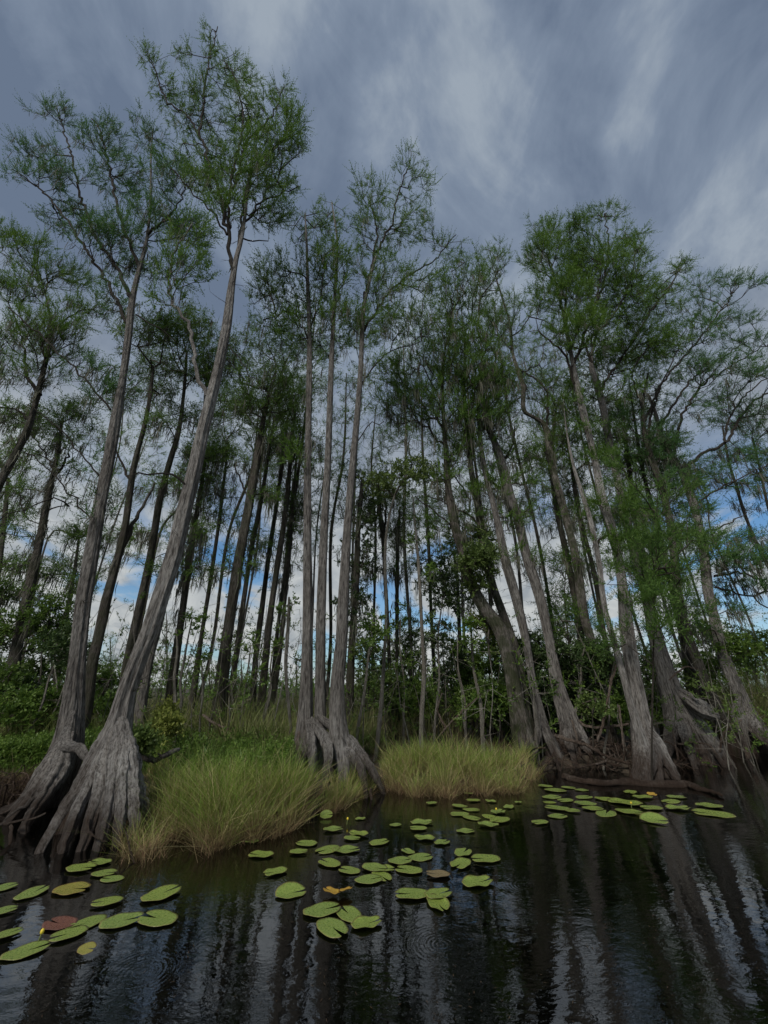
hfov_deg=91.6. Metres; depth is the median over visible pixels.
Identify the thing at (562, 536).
cypress tree
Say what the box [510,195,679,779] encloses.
cypress tree
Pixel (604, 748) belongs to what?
sapling
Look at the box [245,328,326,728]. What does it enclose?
cypress tree
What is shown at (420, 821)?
lily pad
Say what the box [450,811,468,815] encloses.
lily pad
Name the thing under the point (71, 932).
lily pad
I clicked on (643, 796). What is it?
lily pad
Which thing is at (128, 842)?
dead stick
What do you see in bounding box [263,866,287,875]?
lily pad
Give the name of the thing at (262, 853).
lily pad
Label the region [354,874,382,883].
lily pad
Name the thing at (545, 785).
lily pad
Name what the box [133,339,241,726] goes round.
cypress tree
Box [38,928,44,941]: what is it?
lily bud
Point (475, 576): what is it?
climbing vine
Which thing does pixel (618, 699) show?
shrub
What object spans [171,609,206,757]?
sapling
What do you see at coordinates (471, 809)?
lily pad
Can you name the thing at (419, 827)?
lily pad
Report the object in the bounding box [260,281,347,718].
cypress tree
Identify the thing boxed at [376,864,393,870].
lily pad
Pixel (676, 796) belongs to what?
lily pad
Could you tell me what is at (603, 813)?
lily pad
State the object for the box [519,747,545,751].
dead stick
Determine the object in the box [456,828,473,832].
lily pad
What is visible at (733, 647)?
shrub
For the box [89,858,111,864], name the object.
lily pad
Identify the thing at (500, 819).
lily pad
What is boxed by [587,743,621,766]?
dead stick
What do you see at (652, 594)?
young cypress
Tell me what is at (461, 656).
shrub
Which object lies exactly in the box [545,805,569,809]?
lily pad
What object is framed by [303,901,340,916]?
lily pad
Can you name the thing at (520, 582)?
cypress tree
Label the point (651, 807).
lily pad
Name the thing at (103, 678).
shrub
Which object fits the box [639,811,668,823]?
lily pad
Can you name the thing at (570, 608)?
young cypress
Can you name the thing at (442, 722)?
dead stick
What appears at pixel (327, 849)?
lily pad
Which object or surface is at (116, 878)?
lily pad
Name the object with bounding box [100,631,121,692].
conifer
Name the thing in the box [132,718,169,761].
shrub
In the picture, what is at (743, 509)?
cypress tree
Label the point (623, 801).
lily pad
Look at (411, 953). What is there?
water
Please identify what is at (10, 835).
dead stick
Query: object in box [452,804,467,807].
lily pad
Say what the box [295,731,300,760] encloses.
dead stick
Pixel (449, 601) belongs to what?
sapling
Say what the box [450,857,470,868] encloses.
lily pad
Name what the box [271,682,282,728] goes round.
sapling
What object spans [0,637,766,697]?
woods
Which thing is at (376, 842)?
lily pad
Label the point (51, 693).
shrub
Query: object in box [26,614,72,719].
sapling
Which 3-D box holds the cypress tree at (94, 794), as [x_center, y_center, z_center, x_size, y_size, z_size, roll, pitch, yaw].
[-5.218,-7.328,9.232,6.798,25.024,2.661,0,-25,0]
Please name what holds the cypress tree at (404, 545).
on the ground at (623, 768)
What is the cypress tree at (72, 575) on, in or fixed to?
on the ground at (623, 768)
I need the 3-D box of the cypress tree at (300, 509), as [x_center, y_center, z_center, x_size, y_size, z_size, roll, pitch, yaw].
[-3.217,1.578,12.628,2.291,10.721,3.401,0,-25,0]
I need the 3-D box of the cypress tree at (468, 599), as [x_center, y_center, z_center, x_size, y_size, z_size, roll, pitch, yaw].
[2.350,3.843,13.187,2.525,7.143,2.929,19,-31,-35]
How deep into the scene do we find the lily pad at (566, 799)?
5.50 m
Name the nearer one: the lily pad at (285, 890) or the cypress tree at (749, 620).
the lily pad at (285, 890)
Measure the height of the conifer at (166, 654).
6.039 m
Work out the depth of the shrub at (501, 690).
8.65 m
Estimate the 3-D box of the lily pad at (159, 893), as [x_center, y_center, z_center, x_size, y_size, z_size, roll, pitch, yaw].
[-1.776,3.041,2.982,0.208,0.010,0.296,-19,-30,35]
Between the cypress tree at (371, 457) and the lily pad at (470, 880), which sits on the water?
the lily pad at (470, 880)
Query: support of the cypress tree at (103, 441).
on the ground at (623, 768)
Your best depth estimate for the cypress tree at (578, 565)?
13.01 m
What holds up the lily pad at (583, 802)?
on the water
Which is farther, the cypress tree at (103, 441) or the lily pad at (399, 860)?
the cypress tree at (103, 441)
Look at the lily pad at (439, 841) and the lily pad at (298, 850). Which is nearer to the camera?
the lily pad at (298, 850)
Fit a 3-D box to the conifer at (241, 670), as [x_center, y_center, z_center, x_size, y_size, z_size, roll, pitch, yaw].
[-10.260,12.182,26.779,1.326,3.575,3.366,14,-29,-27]
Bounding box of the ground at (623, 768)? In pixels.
[1,688,767,828]
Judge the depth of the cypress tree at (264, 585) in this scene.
12.95 m
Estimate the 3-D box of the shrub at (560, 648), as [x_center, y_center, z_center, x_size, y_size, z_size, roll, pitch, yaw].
[4.543,4.615,9.803,3.423,3.001,2.946,0,-25,0]
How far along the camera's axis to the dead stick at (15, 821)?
4.19 m
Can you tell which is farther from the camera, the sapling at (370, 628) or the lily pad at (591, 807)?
the sapling at (370, 628)
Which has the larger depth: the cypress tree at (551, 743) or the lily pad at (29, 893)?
the cypress tree at (551, 743)
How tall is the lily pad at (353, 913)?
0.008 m
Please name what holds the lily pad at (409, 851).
on the water
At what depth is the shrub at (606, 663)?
9.70 m
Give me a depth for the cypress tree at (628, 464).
14.22 m
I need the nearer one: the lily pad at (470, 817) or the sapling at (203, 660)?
the lily pad at (470, 817)
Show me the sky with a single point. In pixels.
(660, 107)
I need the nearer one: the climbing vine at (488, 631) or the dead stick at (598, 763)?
the dead stick at (598, 763)
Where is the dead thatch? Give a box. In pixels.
[0,730,558,805]
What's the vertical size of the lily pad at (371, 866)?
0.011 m
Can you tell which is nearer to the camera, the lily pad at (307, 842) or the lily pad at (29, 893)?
the lily pad at (29, 893)
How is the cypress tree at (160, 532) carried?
on the ground at (623, 768)
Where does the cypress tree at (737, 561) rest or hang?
on the ground at (623, 768)
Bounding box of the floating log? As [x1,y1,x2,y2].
[561,773,722,796]
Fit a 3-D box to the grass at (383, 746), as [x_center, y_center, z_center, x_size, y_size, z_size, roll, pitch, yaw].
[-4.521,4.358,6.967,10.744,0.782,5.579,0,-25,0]
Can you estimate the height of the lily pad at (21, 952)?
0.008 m
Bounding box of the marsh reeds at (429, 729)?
[359,697,750,745]
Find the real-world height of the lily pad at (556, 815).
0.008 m
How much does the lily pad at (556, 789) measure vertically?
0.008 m
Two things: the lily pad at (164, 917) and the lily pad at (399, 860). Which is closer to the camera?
the lily pad at (164, 917)
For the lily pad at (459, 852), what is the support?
on the water
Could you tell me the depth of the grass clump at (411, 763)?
6.20 m
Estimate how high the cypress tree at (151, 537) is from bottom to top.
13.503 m
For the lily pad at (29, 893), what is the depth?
3.00 m
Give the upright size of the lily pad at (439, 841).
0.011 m
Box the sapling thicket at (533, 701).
[0,593,767,769]
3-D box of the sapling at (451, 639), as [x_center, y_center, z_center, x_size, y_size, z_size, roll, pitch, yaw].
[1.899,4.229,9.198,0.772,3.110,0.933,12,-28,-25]
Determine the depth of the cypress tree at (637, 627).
19.04 m
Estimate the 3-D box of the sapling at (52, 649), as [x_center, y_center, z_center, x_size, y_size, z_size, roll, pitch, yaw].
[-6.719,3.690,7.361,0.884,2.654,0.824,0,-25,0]
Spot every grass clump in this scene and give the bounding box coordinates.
[60,792,218,867]
[88,734,356,862]
[315,760,388,814]
[369,723,546,799]
[492,729,545,795]
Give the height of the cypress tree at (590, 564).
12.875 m
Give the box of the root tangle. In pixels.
[0,735,745,805]
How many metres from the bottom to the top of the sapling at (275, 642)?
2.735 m
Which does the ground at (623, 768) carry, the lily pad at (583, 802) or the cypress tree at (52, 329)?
the cypress tree at (52, 329)
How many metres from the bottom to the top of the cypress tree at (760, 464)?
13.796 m
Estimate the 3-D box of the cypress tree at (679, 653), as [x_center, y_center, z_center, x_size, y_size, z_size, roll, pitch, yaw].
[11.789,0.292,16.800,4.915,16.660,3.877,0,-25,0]
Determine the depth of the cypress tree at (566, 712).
10.29 m
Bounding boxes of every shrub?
[0,574,62,670]
[0,586,89,727]
[0,655,58,734]
[92,659,135,725]
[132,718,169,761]
[143,694,189,751]
[345,628,409,734]
[374,615,442,731]
[412,641,484,734]
[442,625,531,738]
[467,678,531,749]
[496,627,612,734]
[558,638,629,739]
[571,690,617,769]
[596,642,662,738]
[672,616,766,731]
[727,624,767,710]
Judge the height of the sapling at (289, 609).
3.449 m
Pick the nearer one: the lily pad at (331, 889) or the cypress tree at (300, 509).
the lily pad at (331, 889)
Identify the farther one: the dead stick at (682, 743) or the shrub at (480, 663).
the shrub at (480, 663)
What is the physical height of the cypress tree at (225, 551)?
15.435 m
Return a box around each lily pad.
[0,882,18,890]
[0,905,17,913]
[0,927,23,937]
[0,940,50,959]
[13,885,49,899]
[42,915,77,929]
[49,925,88,941]
[52,881,91,894]
[65,914,106,928]
[66,862,96,871]
[77,941,96,954]
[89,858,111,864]
[91,868,117,875]
[91,896,123,905]
[99,911,143,928]
[100,875,124,881]
[137,909,177,926]
[140,884,181,900]
[248,850,273,856]
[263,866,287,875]
[275,881,305,898]
[290,848,307,852]
[295,840,317,845]
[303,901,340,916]
[315,845,339,853]
[316,917,348,937]
[318,857,340,866]
[320,809,332,818]
[323,825,342,830]
[323,886,340,893]
[332,844,359,852]
[336,905,361,922]
[338,866,359,873]
[340,886,352,890]
[344,835,359,839]
[349,830,368,835]
[351,915,381,928]
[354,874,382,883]
[362,862,386,870]
[369,838,388,844]
[371,871,391,880]
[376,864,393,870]
[388,856,411,863]
[395,865,422,873]
[395,887,426,898]
[401,848,414,853]
[408,852,432,860]
[410,818,432,824]
[410,826,426,829]
[414,834,434,839]
[424,887,451,897]
[426,869,449,876]
[426,893,449,910]
[434,839,449,843]
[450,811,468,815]
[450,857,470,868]
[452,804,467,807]
[454,847,471,855]
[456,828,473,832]
[462,815,480,819]
[462,874,492,886]
[463,808,479,810]
[471,854,500,861]
[478,820,498,826]
[482,814,494,818]
[490,816,509,821]
[491,808,504,812]
[503,804,513,807]
[531,819,548,823]
[538,784,552,786]
[542,794,560,798]
[544,788,566,791]
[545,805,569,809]
[547,813,567,818]
[557,798,572,801]
[563,808,579,811]
[574,800,596,804]
[575,795,592,798]
[582,805,603,809]
[594,796,612,800]
[595,810,616,816]
[607,797,642,804]
[614,808,641,813]
[624,790,636,793]
[632,794,652,797]
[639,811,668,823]
[640,805,662,809]
[661,799,680,803]
[665,804,690,809]
[666,795,686,797]
[691,808,735,817]
[695,802,723,806]
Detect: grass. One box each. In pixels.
[0,719,417,780]
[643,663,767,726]
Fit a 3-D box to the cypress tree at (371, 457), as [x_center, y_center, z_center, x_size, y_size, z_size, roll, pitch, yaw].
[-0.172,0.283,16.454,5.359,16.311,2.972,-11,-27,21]
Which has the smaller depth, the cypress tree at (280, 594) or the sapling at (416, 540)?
the sapling at (416, 540)
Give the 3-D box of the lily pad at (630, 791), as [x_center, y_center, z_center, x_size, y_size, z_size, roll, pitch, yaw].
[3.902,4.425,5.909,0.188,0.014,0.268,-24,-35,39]
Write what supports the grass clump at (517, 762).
on the ground at (623, 768)
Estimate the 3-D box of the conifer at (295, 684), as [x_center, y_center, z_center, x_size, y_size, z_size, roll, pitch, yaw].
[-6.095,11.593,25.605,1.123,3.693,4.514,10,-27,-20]
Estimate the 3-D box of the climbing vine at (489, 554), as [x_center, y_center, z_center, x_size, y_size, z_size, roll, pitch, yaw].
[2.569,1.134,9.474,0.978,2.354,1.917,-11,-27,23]
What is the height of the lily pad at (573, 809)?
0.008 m
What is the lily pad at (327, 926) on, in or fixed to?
on the water
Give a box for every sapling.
[0,667,46,730]
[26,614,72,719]
[30,630,88,728]
[34,619,71,725]
[48,642,101,722]
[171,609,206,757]
[173,629,178,702]
[191,644,213,747]
[239,634,260,725]
[263,629,285,721]
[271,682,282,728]
[272,591,300,734]
[355,608,397,739]
[357,450,458,760]
[392,599,409,747]
[401,496,451,749]
[410,538,464,744]
[442,620,467,746]
[458,611,487,751]
[571,631,608,712]
[602,661,614,769]
[617,704,625,760]
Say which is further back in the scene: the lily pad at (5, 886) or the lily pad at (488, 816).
the lily pad at (488, 816)
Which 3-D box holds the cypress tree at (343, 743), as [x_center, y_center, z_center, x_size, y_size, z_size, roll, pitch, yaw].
[-0.732,-3.896,9.596,7.096,18.810,3.240,0,-25,0]
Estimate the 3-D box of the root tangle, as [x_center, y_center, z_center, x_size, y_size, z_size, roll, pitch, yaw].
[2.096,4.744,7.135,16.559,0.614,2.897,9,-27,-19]
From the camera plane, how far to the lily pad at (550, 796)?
5.65 m
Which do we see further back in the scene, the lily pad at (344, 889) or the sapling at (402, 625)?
the sapling at (402, 625)
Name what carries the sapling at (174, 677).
on the ground at (623, 768)
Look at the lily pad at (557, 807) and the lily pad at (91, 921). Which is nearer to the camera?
the lily pad at (91, 921)
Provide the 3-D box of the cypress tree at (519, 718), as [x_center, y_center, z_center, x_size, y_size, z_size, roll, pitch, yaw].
[1.652,-2.787,10.682,4.191,17.218,3.074,-5,-26,11]
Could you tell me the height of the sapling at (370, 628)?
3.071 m
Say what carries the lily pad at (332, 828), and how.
on the water
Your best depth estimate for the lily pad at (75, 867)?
3.42 m
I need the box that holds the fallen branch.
[140,748,179,763]
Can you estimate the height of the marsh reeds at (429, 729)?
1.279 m
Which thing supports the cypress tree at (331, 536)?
on the ground at (623, 768)
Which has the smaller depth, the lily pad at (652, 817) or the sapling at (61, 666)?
the lily pad at (652, 817)
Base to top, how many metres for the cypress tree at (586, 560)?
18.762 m
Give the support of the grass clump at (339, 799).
on the ground at (623, 768)
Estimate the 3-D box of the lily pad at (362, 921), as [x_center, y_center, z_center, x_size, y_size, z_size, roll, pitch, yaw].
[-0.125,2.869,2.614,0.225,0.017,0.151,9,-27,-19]
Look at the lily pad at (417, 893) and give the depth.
3.00 m
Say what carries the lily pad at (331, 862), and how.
on the water
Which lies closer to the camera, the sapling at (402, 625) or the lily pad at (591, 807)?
the lily pad at (591, 807)
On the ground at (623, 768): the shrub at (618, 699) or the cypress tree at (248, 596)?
the cypress tree at (248, 596)
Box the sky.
[0,0,767,687]
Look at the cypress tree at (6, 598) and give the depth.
12.06 m
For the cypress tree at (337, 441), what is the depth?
16.30 m
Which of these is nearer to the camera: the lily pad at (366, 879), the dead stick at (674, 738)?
the lily pad at (366, 879)
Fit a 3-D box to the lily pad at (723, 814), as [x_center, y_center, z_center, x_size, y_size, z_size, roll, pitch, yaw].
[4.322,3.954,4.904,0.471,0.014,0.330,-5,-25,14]
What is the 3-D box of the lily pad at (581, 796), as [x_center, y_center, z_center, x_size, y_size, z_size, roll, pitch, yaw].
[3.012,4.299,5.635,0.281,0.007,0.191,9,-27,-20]
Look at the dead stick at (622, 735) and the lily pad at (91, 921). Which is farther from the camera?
the dead stick at (622, 735)
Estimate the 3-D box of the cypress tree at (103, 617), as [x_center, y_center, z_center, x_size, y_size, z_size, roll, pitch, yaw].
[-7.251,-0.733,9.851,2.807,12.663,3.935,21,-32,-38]
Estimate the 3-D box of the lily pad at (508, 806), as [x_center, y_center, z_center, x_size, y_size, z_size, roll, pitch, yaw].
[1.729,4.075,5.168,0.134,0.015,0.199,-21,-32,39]
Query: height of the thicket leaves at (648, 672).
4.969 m
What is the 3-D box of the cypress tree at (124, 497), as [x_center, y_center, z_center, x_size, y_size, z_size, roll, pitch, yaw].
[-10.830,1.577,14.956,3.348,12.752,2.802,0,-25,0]
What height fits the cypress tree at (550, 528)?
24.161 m
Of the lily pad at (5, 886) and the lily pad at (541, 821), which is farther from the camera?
the lily pad at (541, 821)
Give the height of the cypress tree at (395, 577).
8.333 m
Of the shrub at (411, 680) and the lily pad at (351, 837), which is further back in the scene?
the shrub at (411, 680)
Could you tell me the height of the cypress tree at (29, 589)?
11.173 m
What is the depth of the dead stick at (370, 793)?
5.59 m
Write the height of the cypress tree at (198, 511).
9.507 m
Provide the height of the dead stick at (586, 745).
0.473 m
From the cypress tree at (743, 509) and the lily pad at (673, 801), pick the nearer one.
the lily pad at (673, 801)
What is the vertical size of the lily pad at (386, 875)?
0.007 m
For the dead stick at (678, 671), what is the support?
in the sapling thicket at (533, 701)
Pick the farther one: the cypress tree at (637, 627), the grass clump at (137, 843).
the cypress tree at (637, 627)
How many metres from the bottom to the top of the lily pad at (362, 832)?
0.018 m
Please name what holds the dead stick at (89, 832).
attached to the cypress tree at (94, 794)
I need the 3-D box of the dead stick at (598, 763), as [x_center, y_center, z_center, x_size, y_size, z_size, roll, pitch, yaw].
[4.093,4.958,7.412,0.982,0.268,0.095,-3,-25,6]
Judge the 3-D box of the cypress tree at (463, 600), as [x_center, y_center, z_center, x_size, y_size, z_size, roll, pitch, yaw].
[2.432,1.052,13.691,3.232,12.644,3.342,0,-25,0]
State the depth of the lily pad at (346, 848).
3.82 m
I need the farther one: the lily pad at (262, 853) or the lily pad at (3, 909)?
the lily pad at (262, 853)
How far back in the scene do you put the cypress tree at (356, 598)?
10.64 m
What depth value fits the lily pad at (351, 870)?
3.37 m
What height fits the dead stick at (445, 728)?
0.870 m
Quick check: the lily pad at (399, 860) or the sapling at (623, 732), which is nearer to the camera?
the lily pad at (399, 860)
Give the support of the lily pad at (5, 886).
on the water
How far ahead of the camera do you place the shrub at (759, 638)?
11.82 m
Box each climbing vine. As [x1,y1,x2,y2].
[442,521,497,597]
[463,520,503,605]
[466,609,511,665]
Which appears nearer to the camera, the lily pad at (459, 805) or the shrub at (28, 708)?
the lily pad at (459, 805)
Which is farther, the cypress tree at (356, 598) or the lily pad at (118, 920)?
the cypress tree at (356, 598)
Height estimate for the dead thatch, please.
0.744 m
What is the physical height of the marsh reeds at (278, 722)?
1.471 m
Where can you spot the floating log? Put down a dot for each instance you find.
(654, 783)
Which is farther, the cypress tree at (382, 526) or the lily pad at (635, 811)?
the cypress tree at (382, 526)
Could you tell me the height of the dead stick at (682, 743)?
0.235 m
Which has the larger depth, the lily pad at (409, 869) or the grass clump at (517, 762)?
the grass clump at (517, 762)
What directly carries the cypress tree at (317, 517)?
on the ground at (623, 768)
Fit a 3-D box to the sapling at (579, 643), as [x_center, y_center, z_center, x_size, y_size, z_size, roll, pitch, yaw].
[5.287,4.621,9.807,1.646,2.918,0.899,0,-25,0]
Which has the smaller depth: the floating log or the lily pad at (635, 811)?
the lily pad at (635, 811)
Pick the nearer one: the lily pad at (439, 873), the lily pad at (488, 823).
the lily pad at (439, 873)
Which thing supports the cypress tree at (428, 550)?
on the ground at (623, 768)
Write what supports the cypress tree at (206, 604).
on the ground at (623, 768)
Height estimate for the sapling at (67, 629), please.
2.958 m
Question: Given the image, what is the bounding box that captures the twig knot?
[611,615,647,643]
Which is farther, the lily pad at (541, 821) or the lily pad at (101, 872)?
the lily pad at (541, 821)
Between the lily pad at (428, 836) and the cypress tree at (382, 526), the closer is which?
the lily pad at (428, 836)
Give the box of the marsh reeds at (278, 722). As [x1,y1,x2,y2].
[0,688,401,765]
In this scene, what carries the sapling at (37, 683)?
on the ground at (623, 768)
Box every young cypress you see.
[526,540,603,682]
[579,441,740,779]
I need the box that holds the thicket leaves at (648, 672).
[0,591,767,762]
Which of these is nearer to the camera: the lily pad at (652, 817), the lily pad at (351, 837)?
the lily pad at (351, 837)
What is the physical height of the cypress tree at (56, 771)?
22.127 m
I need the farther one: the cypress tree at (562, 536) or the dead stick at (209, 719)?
the cypress tree at (562, 536)
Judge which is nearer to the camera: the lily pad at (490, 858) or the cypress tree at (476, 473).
the lily pad at (490, 858)
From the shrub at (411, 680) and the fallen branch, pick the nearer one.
the fallen branch
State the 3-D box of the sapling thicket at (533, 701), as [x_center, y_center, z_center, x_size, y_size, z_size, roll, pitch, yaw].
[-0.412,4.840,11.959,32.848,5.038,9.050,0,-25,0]
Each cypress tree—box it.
[0,81,223,833]
[0,215,113,572]
[0,380,105,687]
[0,433,54,613]
[21,356,168,665]
[22,512,116,684]
[34,13,313,853]
[60,423,171,681]
[85,297,214,728]
[110,295,231,685]
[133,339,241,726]
[134,462,209,637]
[144,324,262,552]
[151,431,243,702]
[187,382,260,717]
[189,304,318,738]
[195,405,294,709]
[223,328,324,665]
[228,386,315,719]
[238,138,470,798]
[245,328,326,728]
[248,349,315,721]
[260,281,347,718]
[261,454,320,712]
[270,422,324,704]
[279,331,370,617]
[302,362,382,706]
[313,294,399,578]
[330,457,389,732]
[339,383,430,712]
[339,465,408,738]
[364,326,446,726]
[367,241,540,767]
[368,485,437,728]
[377,361,474,681]
[404,410,491,732]
[410,532,488,728]
[412,289,533,734]
[436,232,534,733]
[441,307,564,770]
[452,356,595,769]
[456,306,564,608]
[460,236,622,745]
[470,285,571,662]
[509,358,606,732]
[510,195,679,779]
[520,352,626,721]
[521,333,650,669]
[535,371,632,735]
[553,248,734,768]
[578,386,682,661]
[590,393,680,738]
[593,424,711,634]
[607,265,767,756]
[609,356,719,693]
[614,303,767,759]
[625,504,714,732]
[632,454,767,671]
[686,404,767,575]
[711,393,767,537]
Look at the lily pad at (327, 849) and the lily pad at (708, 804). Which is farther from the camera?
the lily pad at (708, 804)
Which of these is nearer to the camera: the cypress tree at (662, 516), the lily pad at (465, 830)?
the lily pad at (465, 830)
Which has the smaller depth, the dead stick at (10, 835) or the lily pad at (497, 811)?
the dead stick at (10, 835)
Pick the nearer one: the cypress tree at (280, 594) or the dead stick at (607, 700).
the dead stick at (607, 700)
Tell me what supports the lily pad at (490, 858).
on the water
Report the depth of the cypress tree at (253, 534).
12.37 m
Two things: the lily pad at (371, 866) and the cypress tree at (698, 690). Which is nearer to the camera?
the lily pad at (371, 866)
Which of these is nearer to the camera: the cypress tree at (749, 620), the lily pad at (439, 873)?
the lily pad at (439, 873)
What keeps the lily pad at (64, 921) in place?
on the water
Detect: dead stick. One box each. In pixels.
[0,812,45,825]
[8,824,13,844]
[85,815,105,841]
[125,831,135,862]
[202,714,228,729]
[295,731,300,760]
[369,788,372,799]
[436,693,450,745]
[437,694,481,738]
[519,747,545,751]
[554,733,629,764]
[565,754,613,768]
[571,720,581,757]
[578,719,628,728]
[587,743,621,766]
[596,653,621,741]
[618,705,624,747]
[669,666,698,679]
[672,730,679,760]
[677,741,717,754]
[719,719,741,752]
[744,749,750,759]
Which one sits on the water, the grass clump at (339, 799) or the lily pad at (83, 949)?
the lily pad at (83, 949)
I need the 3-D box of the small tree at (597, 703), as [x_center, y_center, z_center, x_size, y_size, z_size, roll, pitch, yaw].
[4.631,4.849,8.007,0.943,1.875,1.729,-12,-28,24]
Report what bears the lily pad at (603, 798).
on the water
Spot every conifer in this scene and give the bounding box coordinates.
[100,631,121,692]
[153,608,172,697]
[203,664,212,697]
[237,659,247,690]
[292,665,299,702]
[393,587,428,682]
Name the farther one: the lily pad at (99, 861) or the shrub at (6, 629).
the shrub at (6, 629)
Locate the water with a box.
[0,753,767,1023]
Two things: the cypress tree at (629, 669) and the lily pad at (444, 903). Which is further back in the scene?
the cypress tree at (629, 669)
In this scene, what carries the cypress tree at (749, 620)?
on the ground at (623, 768)
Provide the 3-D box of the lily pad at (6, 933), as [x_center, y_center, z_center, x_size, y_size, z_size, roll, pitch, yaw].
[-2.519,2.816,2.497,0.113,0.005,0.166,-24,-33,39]
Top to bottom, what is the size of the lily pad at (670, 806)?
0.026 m
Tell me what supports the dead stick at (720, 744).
attached to the cypress tree at (699, 709)
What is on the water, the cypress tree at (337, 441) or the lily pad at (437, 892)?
the lily pad at (437, 892)
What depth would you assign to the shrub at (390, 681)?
9.87 m
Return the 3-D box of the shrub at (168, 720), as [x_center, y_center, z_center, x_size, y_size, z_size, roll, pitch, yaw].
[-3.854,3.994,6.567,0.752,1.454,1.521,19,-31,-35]
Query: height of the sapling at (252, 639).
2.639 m
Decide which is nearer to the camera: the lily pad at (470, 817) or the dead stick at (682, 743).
the lily pad at (470, 817)
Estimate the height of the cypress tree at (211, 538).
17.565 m
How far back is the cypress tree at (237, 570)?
11.16 m
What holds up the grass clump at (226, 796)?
on the ground at (623, 768)
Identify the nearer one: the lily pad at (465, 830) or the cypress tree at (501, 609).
the lily pad at (465, 830)
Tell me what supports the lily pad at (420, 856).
on the water
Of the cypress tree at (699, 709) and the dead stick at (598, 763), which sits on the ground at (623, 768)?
the cypress tree at (699, 709)
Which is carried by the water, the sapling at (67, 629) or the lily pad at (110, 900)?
the lily pad at (110, 900)

